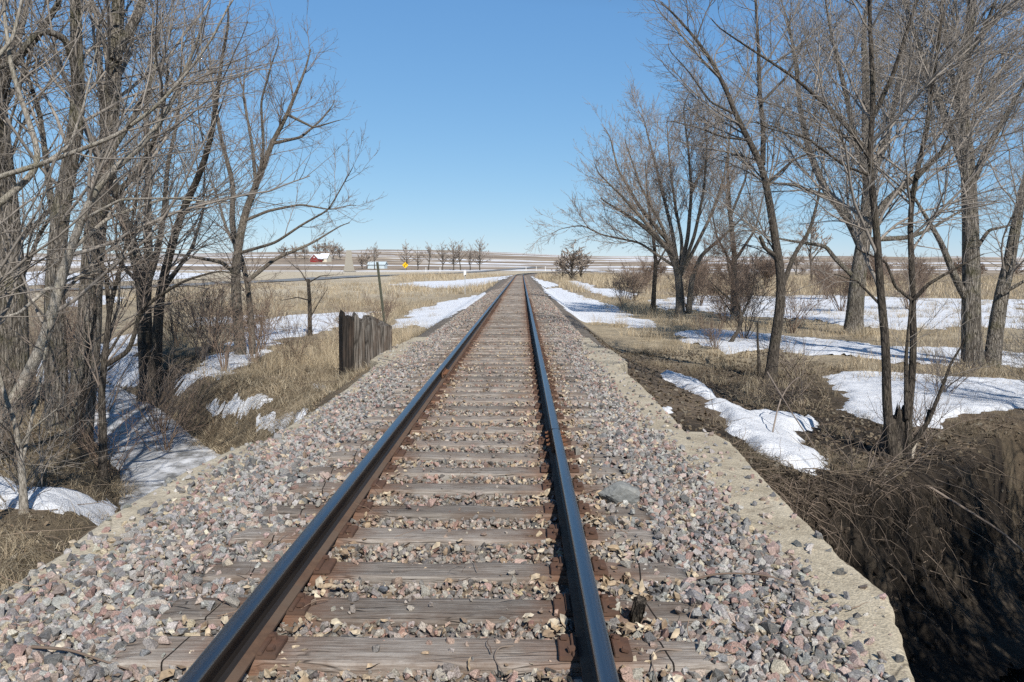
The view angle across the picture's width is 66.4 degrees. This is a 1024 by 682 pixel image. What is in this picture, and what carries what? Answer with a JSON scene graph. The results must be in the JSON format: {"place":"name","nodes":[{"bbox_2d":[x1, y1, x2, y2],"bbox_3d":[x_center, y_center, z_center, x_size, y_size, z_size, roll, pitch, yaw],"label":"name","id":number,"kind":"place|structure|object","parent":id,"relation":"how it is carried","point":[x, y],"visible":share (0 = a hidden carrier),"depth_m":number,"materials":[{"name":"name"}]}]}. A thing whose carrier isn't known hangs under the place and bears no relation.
{"place":"outdoors","nodes":[
{"label":"outdoors","id":0,"kind":"place"},
{"bbox_2d":[36,361,219,509],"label":"creek ice","id":1,"kind":"structure","parent":0,"point":[156,469],"depth_m":15.17,"materials":[{"name":"ice"}]},
{"bbox_2d":[30,267,537,290],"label":"paved road","id":2,"kind":"structure","parent":0,"point":[294,279],"depth_m":138.91,"materials":[{"name":"asphalt"}]},
{"bbox_2d":[343,250,356,271],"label":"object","id":3,"kind":"structure","parent":0,"point":[348,266],"depth_m":450.58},
{"bbox_2d":[0,249,1023,681],"bbox_3d":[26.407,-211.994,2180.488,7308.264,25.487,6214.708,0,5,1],"label":"ground","id":4,"kind":"structure","parent":0,"point":[622,341],"depth_m":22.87,"materials":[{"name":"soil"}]},
{"bbox_2d":[0,334,91,455],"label":"bare shrub","id":5,"kind":"object","parent":4,"relation":"on","point":[16,391],"visible":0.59,"depth_m":11.30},
{"bbox_2d":[28,272,74,380],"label":"bare shrub","id":6,"kind":"object","parent":4,"relation":"on","point":[30,352],"visible":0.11,"depth_m":20.53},
{"bbox_2d":[0,225,104,514],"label":"bare tree","id":7,"kind":"object","parent":4,"relation":"on","point":[22,479],"visible":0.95,"depth_m":9.12,"materials":[{"name":"grey plant"}]},
{"bbox_2d":[0,366,113,501],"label":"bare shrub","id":8,"kind":"object","parent":4,"relation":"on","point":[40,465],"visible":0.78,"depth_m":9.87,"materials":[{"name":"plant"}]},
{"bbox_2d":[29,288,103,373],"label":"bare shrub","id":9,"kind":"object","parent":4,"relation":"on","point":[66,324],"visible":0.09,"depth_m":24.30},
{"bbox_2d":[27,247,116,340],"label":"bare shrub","id":10,"kind":"object","parent":4,"relation":"on","point":[42,285],"visible":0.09,"depth_m":29.73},
{"bbox_2d":[34,210,158,446],"bbox_3d":[-6.857,0.017,12.849,2.054,4.397,1.774,4,7,39],"label":"bare tree","id":11,"kind":"object","parent":4,"relation":"on","point":[87,392],"visible":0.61,"depth_m":12.80,"materials":[{"name":"brown plant"}]},
{"bbox_2d":[35,318,160,412],"bbox_3d":[-10.044,0.606,19.158,2.641,2.650,2.798,-4,6,-34],"label":"bare shrub","id":12,"kind":"object","parent":4,"relation":"on","point":[96,407],"visible":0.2,"depth_m":19.13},
{"bbox_2d":[24,378,173,480],"bbox_3d":[-6.589,1.444,12.569,1.826,1.882,2.065,5,7,40],"label":"bare shrub","id":13,"kind":"object","parent":4,"relation":"on","point":[92,447],"visible":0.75,"depth_m":12.48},
{"bbox_2d":[0,0,199,414],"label":"bare tree","id":14,"kind":"object","parent":4,"relation":"on","point":[22,357],"visible":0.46,"depth_m":14.37,"materials":[{"name":"brown plant"}]},
{"bbox_2d":[1,0,281,401],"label":"bare tree","id":15,"kind":"object","parent":4,"relation":"on","point":[149,335],"visible":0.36,"depth_m":20.40,"materials":[{"name":"brown plant"}]},
{"bbox_2d":[0,0,309,446],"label":"bare tree","id":16,"kind":"object","parent":4,"relation":"on","point":[113,57],"visible":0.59,"depth_m":13.50,"materials":[{"name":"brown plant"}]},
{"bbox_2d":[107,343,208,432],"bbox_3d":[-7.457,1.086,16.961,2.267,2.148,2.342,4,6,34],"label":"bare shrub","id":17,"kind":"object","parent":4,"relation":"on","point":[149,418],"visible":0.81,"depth_m":16.93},
{"bbox_2d":[106,356,218,450],"bbox_3d":[-6.818,1.265,15.307,2.077,2.079,2.204,-5,7,-41],"label":"bare shrub","id":18,"kind":"object","parent":4,"relation":"on","point":[176,425],"visible":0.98,"depth_m":15.23,"materials":[{"name":"plant"}]},
{"bbox_2d":[0,0,341,324],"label":"bare tree","id":19,"kind":"object","parent":4,"relation":"on","point":[22,183],"visible":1,"depth_m":7.55,"materials":[{"name":"grey plant"}]},
{"bbox_2d":[43,69,298,491],"bbox_3d":[-5.034,-0.773,11.568,4.419,6.558,2.065,1,5,12],"label":"bare tree","id":20,"kind":"object","parent":4,"relation":"on","point":[106,362],"visible":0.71,"depth_m":11.67,"materials":[{"name":"brown plant"}]},
{"bbox_2d":[0,0,352,445],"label":"bare tree","id":21,"kind":"object","parent":4,"relation":"on","point":[94,189],"visible":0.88,"depth_m":11.13,"materials":[{"name":"grey plant"}]},
{"bbox_2d":[151,283,214,346],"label":"bare shrub","id":22,"kind":"object","parent":4,"relation":"on","point":[167,322],"visible":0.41,"depth_m":27.17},
{"bbox_2d":[164,275,236,360],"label":"bare shrub","id":23,"kind":"object","parent":4,"relation":"on","point":[204,350],"visible":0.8,"depth_m":22.39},
{"bbox_2d":[171,273,243,331],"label":"bare shrub","id":24,"kind":"object","parent":4,"relation":"on","point":[211,301],"visible":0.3,"depth_m":33.06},
{"bbox_2d":[153,263,267,352],"bbox_3d":[-9.351,-1.007,24.555,3.217,3.036,2.739,0,5,1],"label":"bare shrub","id":25,"kind":"object","parent":4,"relation":"on","point":[207,306],"visible":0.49,"depth_m":24.63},
{"bbox_2d":[186,286,254,370],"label":"bare shrub","id":26,"kind":"object","parent":4,"relation":"on","point":[226,354],"visible":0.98,"depth_m":19.39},
{"bbox_2d":[208,279,296,362],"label":"bare shrub","id":27,"kind":"object","parent":4,"relation":"on","point":[246,324],"visible":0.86,"depth_m":22.06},
{"bbox_2d":[221,281,298,348],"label":"bare shrub","id":28,"kind":"object","parent":4,"relation":"on","point":[267,316],"visible":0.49,"depth_m":25.18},
{"bbox_2d":[157,0,384,354],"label":"bare tree","id":29,"kind":"object","parent":4,"relation":"on","point":[250,203],"visible":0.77,"depth_m":23.69,"materials":[{"name":"brown plant"}]},
{"bbox_2d":[251,298,338,368],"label":"bare shrub","id":30,"kind":"object","parent":4,"relation":"on","point":[288,340],"visible":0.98,"depth_m":20.51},
{"bbox_2d":[273,248,342,335],"bbox_3d":[-8.071,-1.842,30.982,3.553,3.784,1.548,1,5,9],"label":"bare tree","id":31,"kind":"object","parent":4,"relation":"on","point":[309,295],"visible":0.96,"depth_m":30.97,"materials":[{"name":"brown plant"}]},
{"bbox_2d":[308,293,397,341],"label":"bare shrub","id":32,"kind":"object","parent":4,"relation":"on","point":[346,312],"visible":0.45,"depth_m":23.68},
{"bbox_2d":[339,310,391,377],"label":"timber wall","id":33,"kind":"structure","parent":4,"relation":"on","point":[366,338],"depth_m":16.42,"materials":[{"name":"brown wood"}]},
{"bbox_2d":[362,288,406,321],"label":"bare shrub","id":34,"kind":"object","parent":4,"relation":"on","point":[387,306],"visible":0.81,"depth_m":35.86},
{"bbox_2d":[61,268,818,681],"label":"trackbed","id":35,"kind":"structure","parent":4,"relation":"on","point":[447,634],"depth_m":4.15,"materials":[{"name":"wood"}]},
{"bbox_2d":[109,632,728,678],"bbox_3d":[-0.399,1.401,3.397,2.608,0.240,0.249,0,5,1],"label":"railway tie","id":36,"kind":"object","parent":35,"relation":"on","point":[334,656],"visible":0.59,"depth_m":3.33,"materials":[{"name":"brown wood"}]},
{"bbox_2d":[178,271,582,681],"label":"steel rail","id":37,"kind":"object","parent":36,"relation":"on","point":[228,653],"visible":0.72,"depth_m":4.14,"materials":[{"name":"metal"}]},
{"bbox_2d":[523,271,618,681],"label":"steel rail","id":38,"kind":"object","parent":36,"relation":"on","point":[597,662],"visible":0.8,"depth_m":4.15,"materials":[{"name":"metal"}]},
{"bbox_2d":[159,592,704,627],"bbox_3d":[-0.386,1.373,3.841,2.608,0.238,0.249,0,5,0],"label":"railway tie","id":39,"kind":"object","parent":35,"relation":"on","point":[440,612],"visible":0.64,"depth_m":3.79,"materials":[{"name":"brown wood"}]},
{"bbox_2d":[628,595,646,623],"bbox_3d":[0.589,1.272,3.688,0.069,0.193,0.067,3,37,-2],"label":"wood chunk","id":40,"kind":"object","parent":39,"relation":"on","point":[637,612],"visible":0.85,"depth_m":3.65,"materials":[{"name":"brown wood"}]},
{"bbox_2d":[230,522,656,548],"bbox_3d":[-0.419,1.268,4.894,2.620,0.241,0.247,0,5,1],"label":"railway tie","id":41,"kind":"object","parent":35,"relation":"on","point":[417,537],"visible":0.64,"depth_m":4.82,"materials":[{"name":"brown wood"}]},
{"bbox_2d":[203,555,686,585],"bbox_3d":[-0.357,1.321,4.316,2.609,0.238,0.238,0,5,0],"label":"railway tie","id":42,"kind":"object","parent":35,"relation":"on","point":[380,572],"visible":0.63,"depth_m":4.26,"materials":[{"name":"brown wood"}]},
{"bbox_2d":[0,289,910,681],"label":"ballast","id":43,"kind":"structure","parent":35,"relation":"on","point":[120,629],"depth_m":4.63,"materials":[{"name":"gravel"}]},
{"bbox_2d":[30,645,128,669],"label":"twig","id":44,"kind":"object","parent":43,"relation":"on","point":[62,649],"visible":1,"depth_m":3.42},
{"bbox_2d":[598,481,639,504],"bbox_3d":[0.762,1.097,5.633,0.290,0.187,0.153,6,10,-14],"label":"rock","id":45,"kind":"object","parent":43,"relation":"on","point":[617,492],"visible":0.94,"depth_m":5.58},
{"bbox_2d":[682,572,801,586],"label":"twig","id":46,"kind":"object","parent":43,"relation":"on","point":[708,575],"visible":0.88,"depth_m":4.24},
{"bbox_2d":[262,499,649,521],"bbox_3d":[-0.383,1.227,5.392,2.629,0.242,0.224,0,5,1],"label":"railway tie","id":47,"kind":"object","parent":35,"relation":"on","point":[468,512],"visible":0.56,"depth_m":5.32,"materials":[{"name":"brown wood"}]},
{"bbox_2d":[300,462,621,479],"bbox_3d":[-0.423,1.127,6.459,2.627,0.241,0.236,0,5,1],"label":"railway tie","id":48,"kind":"object","parent":35,"relation":"on","point":[390,468],"visible":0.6,"depth_m":6.39,"materials":[{"name":"brown wood"}]},
{"bbox_2d":[287,478,639,498],"bbox_3d":[-0.363,1.170,5.929,2.629,0.239,0.224,0,5,0],"label":"railway tie","id":49,"kind":"object","parent":35,"relation":"on","point":[451,489],"visible":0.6,"depth_m":5.85,"materials":[{"name":"brown wood"}]},
{"bbox_2d":[325,447,621,463],"bbox_3d":[-0.333,1.081,6.965,2.620,0.238,0.241,1,5,1],"label":"railway tie","id":50,"kind":"object","parent":35,"relation":"on","point":[400,453],"visible":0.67,"depth_m":6.89,"materials":[{"name":"brown wood"}]},
{"bbox_2d":[339,436,610,449],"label":"railway tie","id":51,"kind":"object","parent":35,"relation":"on","point":[466,444],"visible":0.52,"depth_m":7.42,"materials":[{"name":"brown wood"}]},
{"bbox_2d":[360,412,599,423],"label":"railway tie","id":52,"kind":"object","parent":35,"relation":"on","point":[423,417],"visible":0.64,"depth_m":8.60,"materials":[{"name":"brown wood"}]},
{"bbox_2d":[356,422,604,435],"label":"railway tie","id":53,"kind":"object","parent":35,"relation":"on","point":[416,427],"visible":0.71,"depth_m":8.03,"materials":[{"name":"brown wood"}]},
{"bbox_2d":[373,402,592,412],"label":"railway tie","id":54,"kind":"object","parent":35,"relation":"on","point":[507,409],"visible":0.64,"depth_m":9.29,"materials":[{"name":"brown wood"}]},
{"bbox_2d":[391,384,581,391],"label":"railway tie","id":55,"kind":"object","parent":35,"relation":"on","point":[473,389],"visible":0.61,"depth_m":10.74,"materials":[{"name":"brown wood"}]},
{"bbox_2d":[390,389,587,398],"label":"railway tie","id":56,"kind":"object","parent":35,"relation":"on","point":[500,394],"visible":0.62,"depth_m":10.26,"materials":[{"name":"brown wood"}]},
{"bbox_2d":[389,395,596,404],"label":"railway tie","id":57,"kind":"object","parent":35,"relation":"on","point":[484,401],"visible":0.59,"depth_m":9.83,"materials":[{"name":"brown wood"}]},
{"bbox_2d":[402,378,583,386],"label":"railway tie","id":58,"kind":"object","parent":35,"relation":"on","point":[514,383],"visible":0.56,"depth_m":11.27,"materials":[{"name":"brown wood"}]},
{"bbox_2d":[407,373,581,381],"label":"railway tie","id":59,"kind":"object","parent":35,"relation":"on","point":[501,378],"visible":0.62,"depth_m":11.77,"materials":[{"name":"brown wood"}]},
{"bbox_2d":[412,370,576,375],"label":"railway tie","id":60,"kind":"object","parent":35,"relation":"on","point":[452,372],"visible":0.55,"depth_m":12.35,"materials":[{"name":"brown wood"}]},
{"bbox_2d":[424,358,569,363],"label":"railway tie","id":61,"kind":"object","parent":35,"relation":"on","point":[503,361],"visible":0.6,"depth_m":13.86,"materials":[{"name":"brown wood"}]},
{"bbox_2d":[431,352,562,356],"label":"railway tie","id":62,"kind":"object","parent":35,"relation":"on","point":[472,355],"visible":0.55,"depth_m":14.90,"materials":[{"name":"brown wood"}]},
{"bbox_2d":[428,354,567,359],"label":"railway tie","id":63,"kind":"object","parent":35,"relation":"on","point":[499,358],"visible":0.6,"depth_m":14.33,"materials":[{"name":"brown wood"}]},
{"bbox_2d":[422,362,576,368],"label":"railway tie","id":64,"kind":"object","parent":35,"relation":"on","point":[506,365],"visible":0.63,"depth_m":13.34,"materials":[{"name":"brown wood"}]},
{"bbox_2d":[433,349,565,354],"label":"railway tie","id":65,"kind":"object","parent":35,"relation":"on","point":[501,352],"visible":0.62,"depth_m":15.37,"materials":[{"name":"brown wood"}]},
{"bbox_2d":[437,347,561,351],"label":"railway tie","id":66,"kind":"object","parent":35,"relation":"on","point":[487,350],"visible":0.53,"depth_m":15.96,"materials":[{"name":"brown wood"}]},
{"bbox_2d":[421,366,578,372],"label":"railway tie","id":67,"kind":"object","parent":35,"relation":"on","point":[512,370],"visible":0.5,"depth_m":12.82,"materials":[{"name":"brown wood"}]},
{"bbox_2d":[445,338,557,341],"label":"railway tie","id":68,"kind":"object","parent":35,"relation":"on","point":[488,340],"visible":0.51,"depth_m":17.94,"materials":[{"name":"brown wood"}]},
{"bbox_2d":[440,344,563,349],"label":"railway tie","id":69,"kind":"object","parent":35,"relation":"on","point":[497,347],"visible":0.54,"depth_m":16.38,"materials":[{"name":"brown wood"}]},
{"bbox_2d":[0,337,914,681],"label":"gravel shoulder","id":70,"kind":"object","parent":4,"relation":"on","point":[886,635],"depth_m":5.34,"materials":[{"name":"gravel"}]},
{"bbox_2d":[465,236,493,269],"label":"bare tree","id":71,"kind":"object","parent":4,"relation":"on","point":[479,257],"visible":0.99,"depth_m":342.93,"materials":[{"name":"brown plant"}]},
{"bbox_2d":[0,271,1023,525],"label":"snow","id":72,"kind":"structure","parent":4,"relation":"on","point":[862,395],"depth_m":19.54,"materials":[{"name":"snow"}]},
{"bbox_2d":[0,330,1023,681],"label":"fallen sticks","id":73,"kind":"object","parent":4,"relation":"on","point":[818,492],"visible":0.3,"depth_m":9.33,"materials":[{"name":"wood"}]},
{"bbox_2d":[0,327,1023,681],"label":"dead leaves","id":74,"kind":"object","parent":4,"relation":"on","point":[552,623],"depth_m":6.67,"materials":[{"name":"plant"}]},
{"bbox_2d":[553,240,589,278],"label":"bare tree","id":75,"kind":"object","parent":4,"relation":"on","point":[573,257],"visible":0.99,"depth_m":148.64,"materials":[{"name":"brown plant"}]},
{"bbox_2d":[602,270,643,308],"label":"bare shrub","id":76,"kind":"object","parent":4,"relation":"on","point":[620,290],"visible":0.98,"depth_m":51.63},
{"bbox_2d":[608,261,652,299],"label":"bare shrub","id":77,"kind":"object","parent":4,"relation":"on","point":[637,284],"visible":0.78,"depth_m":65.17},
{"bbox_2d":[628,255,661,292],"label":"bare shrub","id":78,"kind":"object","parent":4,"relation":"on","point":[647,270],"visible":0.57,"depth_m":81.45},
{"bbox_2d":[524,41,766,317],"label":"bare tree","id":79,"kind":"object","parent":4,"relation":"on","point":[676,263],"visible":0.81,"depth_m":42.52,"materials":[{"name":"brown plant"}]},
{"bbox_2d":[628,135,685,312],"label":"bare tree","id":80,"kind":"object","parent":4,"relation":"on","point":[654,285],"visible":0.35,"depth_m":47.64,"materials":[{"name":"brown plant"}]},
{"bbox_2d":[658,261,717,307],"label":"bare shrub","id":81,"kind":"object","parent":4,"relation":"on","point":[696,290],"visible":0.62,"depth_m":46.53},
{"bbox_2d":[682,253,726,305],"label":"bare shrub","id":82,"kind":"object","parent":4,"relation":"on","point":[690,264],"visible":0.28,"depth_m":54.45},
{"bbox_2d":[686,312,743,348],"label":"bare shrub","id":83,"kind":"object","parent":4,"relation":"on","point":[711,333],"visible":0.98,"depth_m":26.33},
{"bbox_2d":[695,261,745,324],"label":"bare shrub","id":84,"kind":"object","parent":4,"relation":"on","point":[720,300],"visible":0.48,"depth_m":37.59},
{"bbox_2d":[686,218,772,341],"bbox_3d":[7.652,-2.061,28.011,3.408,4.900,2.305,0,5,1],"label":"bare tree","id":85,"kind":"object","parent":4,"relation":"on","point":[733,285],"visible":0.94,"depth_m":27.93,"materials":[{"name":"brown plant"}]},
{"bbox_2d":[711,249,767,301],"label":"bare shrub","id":86,"kind":"object","parent":4,"relation":"on","point":[741,273],"visible":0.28,"depth_m":59.51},
{"bbox_2d":[687,63,797,315],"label":"bare tree","id":87,"kind":"object","parent":4,"relation":"on","point":[732,213],"visible":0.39,"depth_m":44.23,"materials":[{"name":"brown plant"}]},
{"bbox_2d":[698,254,793,338],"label":"bare shrub","id":88,"kind":"object","parent":4,"relation":"on","point":[756,299],"visible":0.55,"depth_m":29.36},
{"bbox_2d":[628,0,888,381],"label":"bare tree","id":89,"kind":"object","parent":4,"relation":"on","point":[782,274],"visible":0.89,"depth_m":18.68,"materials":[{"name":"brown plant"}]},
{"bbox_2d":[744,249,787,286],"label":"bare shrub","id":90,"kind":"object","parent":4,"relation":"on","point":[768,272],"visible":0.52,"depth_m":94.05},
{"bbox_2d":[740,360,822,405],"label":"bare shrub","id":91,"kind":"object","parent":4,"relation":"on","point":[781,392],"visible":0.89,"depth_m":15.67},
{"bbox_2d":[743,325,834,375],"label":"bare shrub","id":92,"kind":"object","parent":4,"relation":"on","point":[790,363],"visible":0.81,"depth_m":19.41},
{"bbox_2d":[761,273,836,333],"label":"bare shrub","id":93,"kind":"object","parent":4,"relation":"on","point":[793,321],"visible":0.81,"depth_m":33.37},
{"bbox_2d":[795,208,832,279],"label":"bare tree","id":94,"kind":"object","parent":4,"relation":"on","point":[816,238],"visible":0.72,"depth_m":127.75,"materials":[{"name":"brown plant"}]},
{"bbox_2d":[802,256,849,298],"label":"bare shrub","id":95,"kind":"object","parent":4,"relation":"on","point":[826,275],"visible":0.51,"depth_m":65.23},
{"bbox_2d":[797,253,870,310],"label":"bare shrub","id":96,"kind":"object","parent":4,"relation":"on","point":[844,291],"visible":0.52,"depth_m":47.35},
{"bbox_2d":[649,255,1023,277],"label":"brushwood","id":97,"kind":"object","parent":4,"relation":"on","point":[983,268],"visible":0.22,"depth_m":177.62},
{"bbox_2d":[674,0,1023,460],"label":"bare tree","id":98,"kind":"object","parent":4,"relation":"on","point":[875,220],"visible":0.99,"depth_m":10.80,"materials":[{"name":"brown plant"}]},
{"bbox_2d":[706,0,1023,334],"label":"bare tree","id":99,"kind":"object","parent":4,"relation":"on","point":[854,316],"visible":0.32,"depth_m":32.32,"materials":[{"name":"brown plant"}]},
{"bbox_2d":[849,248,898,286],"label":"bare shrub","id":100,"kind":"object","parent":4,"relation":"on","point":[872,262],"visible":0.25,"depth_m":96.76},
{"bbox_2d":[876,402,916,460],"bbox_3d":[5.431,1.479,11.166,0.751,1.242,0.720,0,5,1],"label":"tree stump","id":101,"kind":"object","parent":4,"relation":"on","point":[899,420],"visible":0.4,"depth_m":11.01,"materials":[{"name":"wood"}]},
{"bbox_2d":[871,254,940,308],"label":"bare shrub","id":102,"kind":"object","parent":4,"relation":"on","point":[897,278],"visible":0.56,"depth_m":49.84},
{"bbox_2d":[811,0,1023,367],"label":"bare tree","id":103,"kind":"object","parent":4,"relation":"on","point":[969,292],"visible":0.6,"depth_m":20.90,"materials":[{"name":"brown plant"}]},
{"bbox_2d":[892,251,944,297],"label":"bare shrub","id":104,"kind":"object","parent":4,"relation":"on","point":[927,269],"visible":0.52,"depth_m":69.82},
{"bbox_2d":[867,376,999,447],"bbox_3d":[6.246,1.139,12.245,2.281,1.074,1.402,-3,6,-28],"label":"bare shrub","id":105,"kind":"object","parent":4,"relation":"on","point":[923,419],"visible":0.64,"depth_m":12.22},
{"bbox_2d":[869,322,1005,392],"bbox_3d":[9.162,0.444,16.505,2.468,1.678,2.766,0,5,1],"label":"bare shrub","id":106,"kind":"object","parent":4,"relation":"on","point":[952,382],"visible":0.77,"depth_m":16.47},
{"bbox_2d":[978,314,1023,384],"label":"bare shrub","id":107,"kind":"object","parent":4,"relation":"on","point":[1017,360],"visible":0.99,"depth_m":15.14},
{"bbox_2d":[0,0,1023,256],"label":"sky","id":108,"kind":"structure","parent":0,"point":[476,110],"materials":[{"name":"blue"}]},
{"bbox_2d":[781,447,1023,681],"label":"creek bank","id":109,"kind":"structure","parent":0,"point":[1005,646],"depth_m":9.32,"materials":[{"name":"soil"}]},
{"bbox_2d":[818,419,939,541],"bbox_3d":[4.364,2.509,9.190,1.600,3.214,1.829,0,5,1],"label":"bare shrub","id":110,"kind":"object","parent":109,"relation":"on","point":[876,463],"visible":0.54,"depth_m":9.18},
{"bbox_2d":[794,459,1023,681],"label":"soil clods","id":111,"kind":"object","parent":109,"relation":"on","point":[919,556],"visible":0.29,"depth_m":9.07,"materials":[{"name":"soil"}]},
{"bbox_2d":[927,486,1023,553],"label":"dead branch","id":112,"kind":"object","parent":109,"relation":"on","point":[978,517],"visible":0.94,"depth_m":9.40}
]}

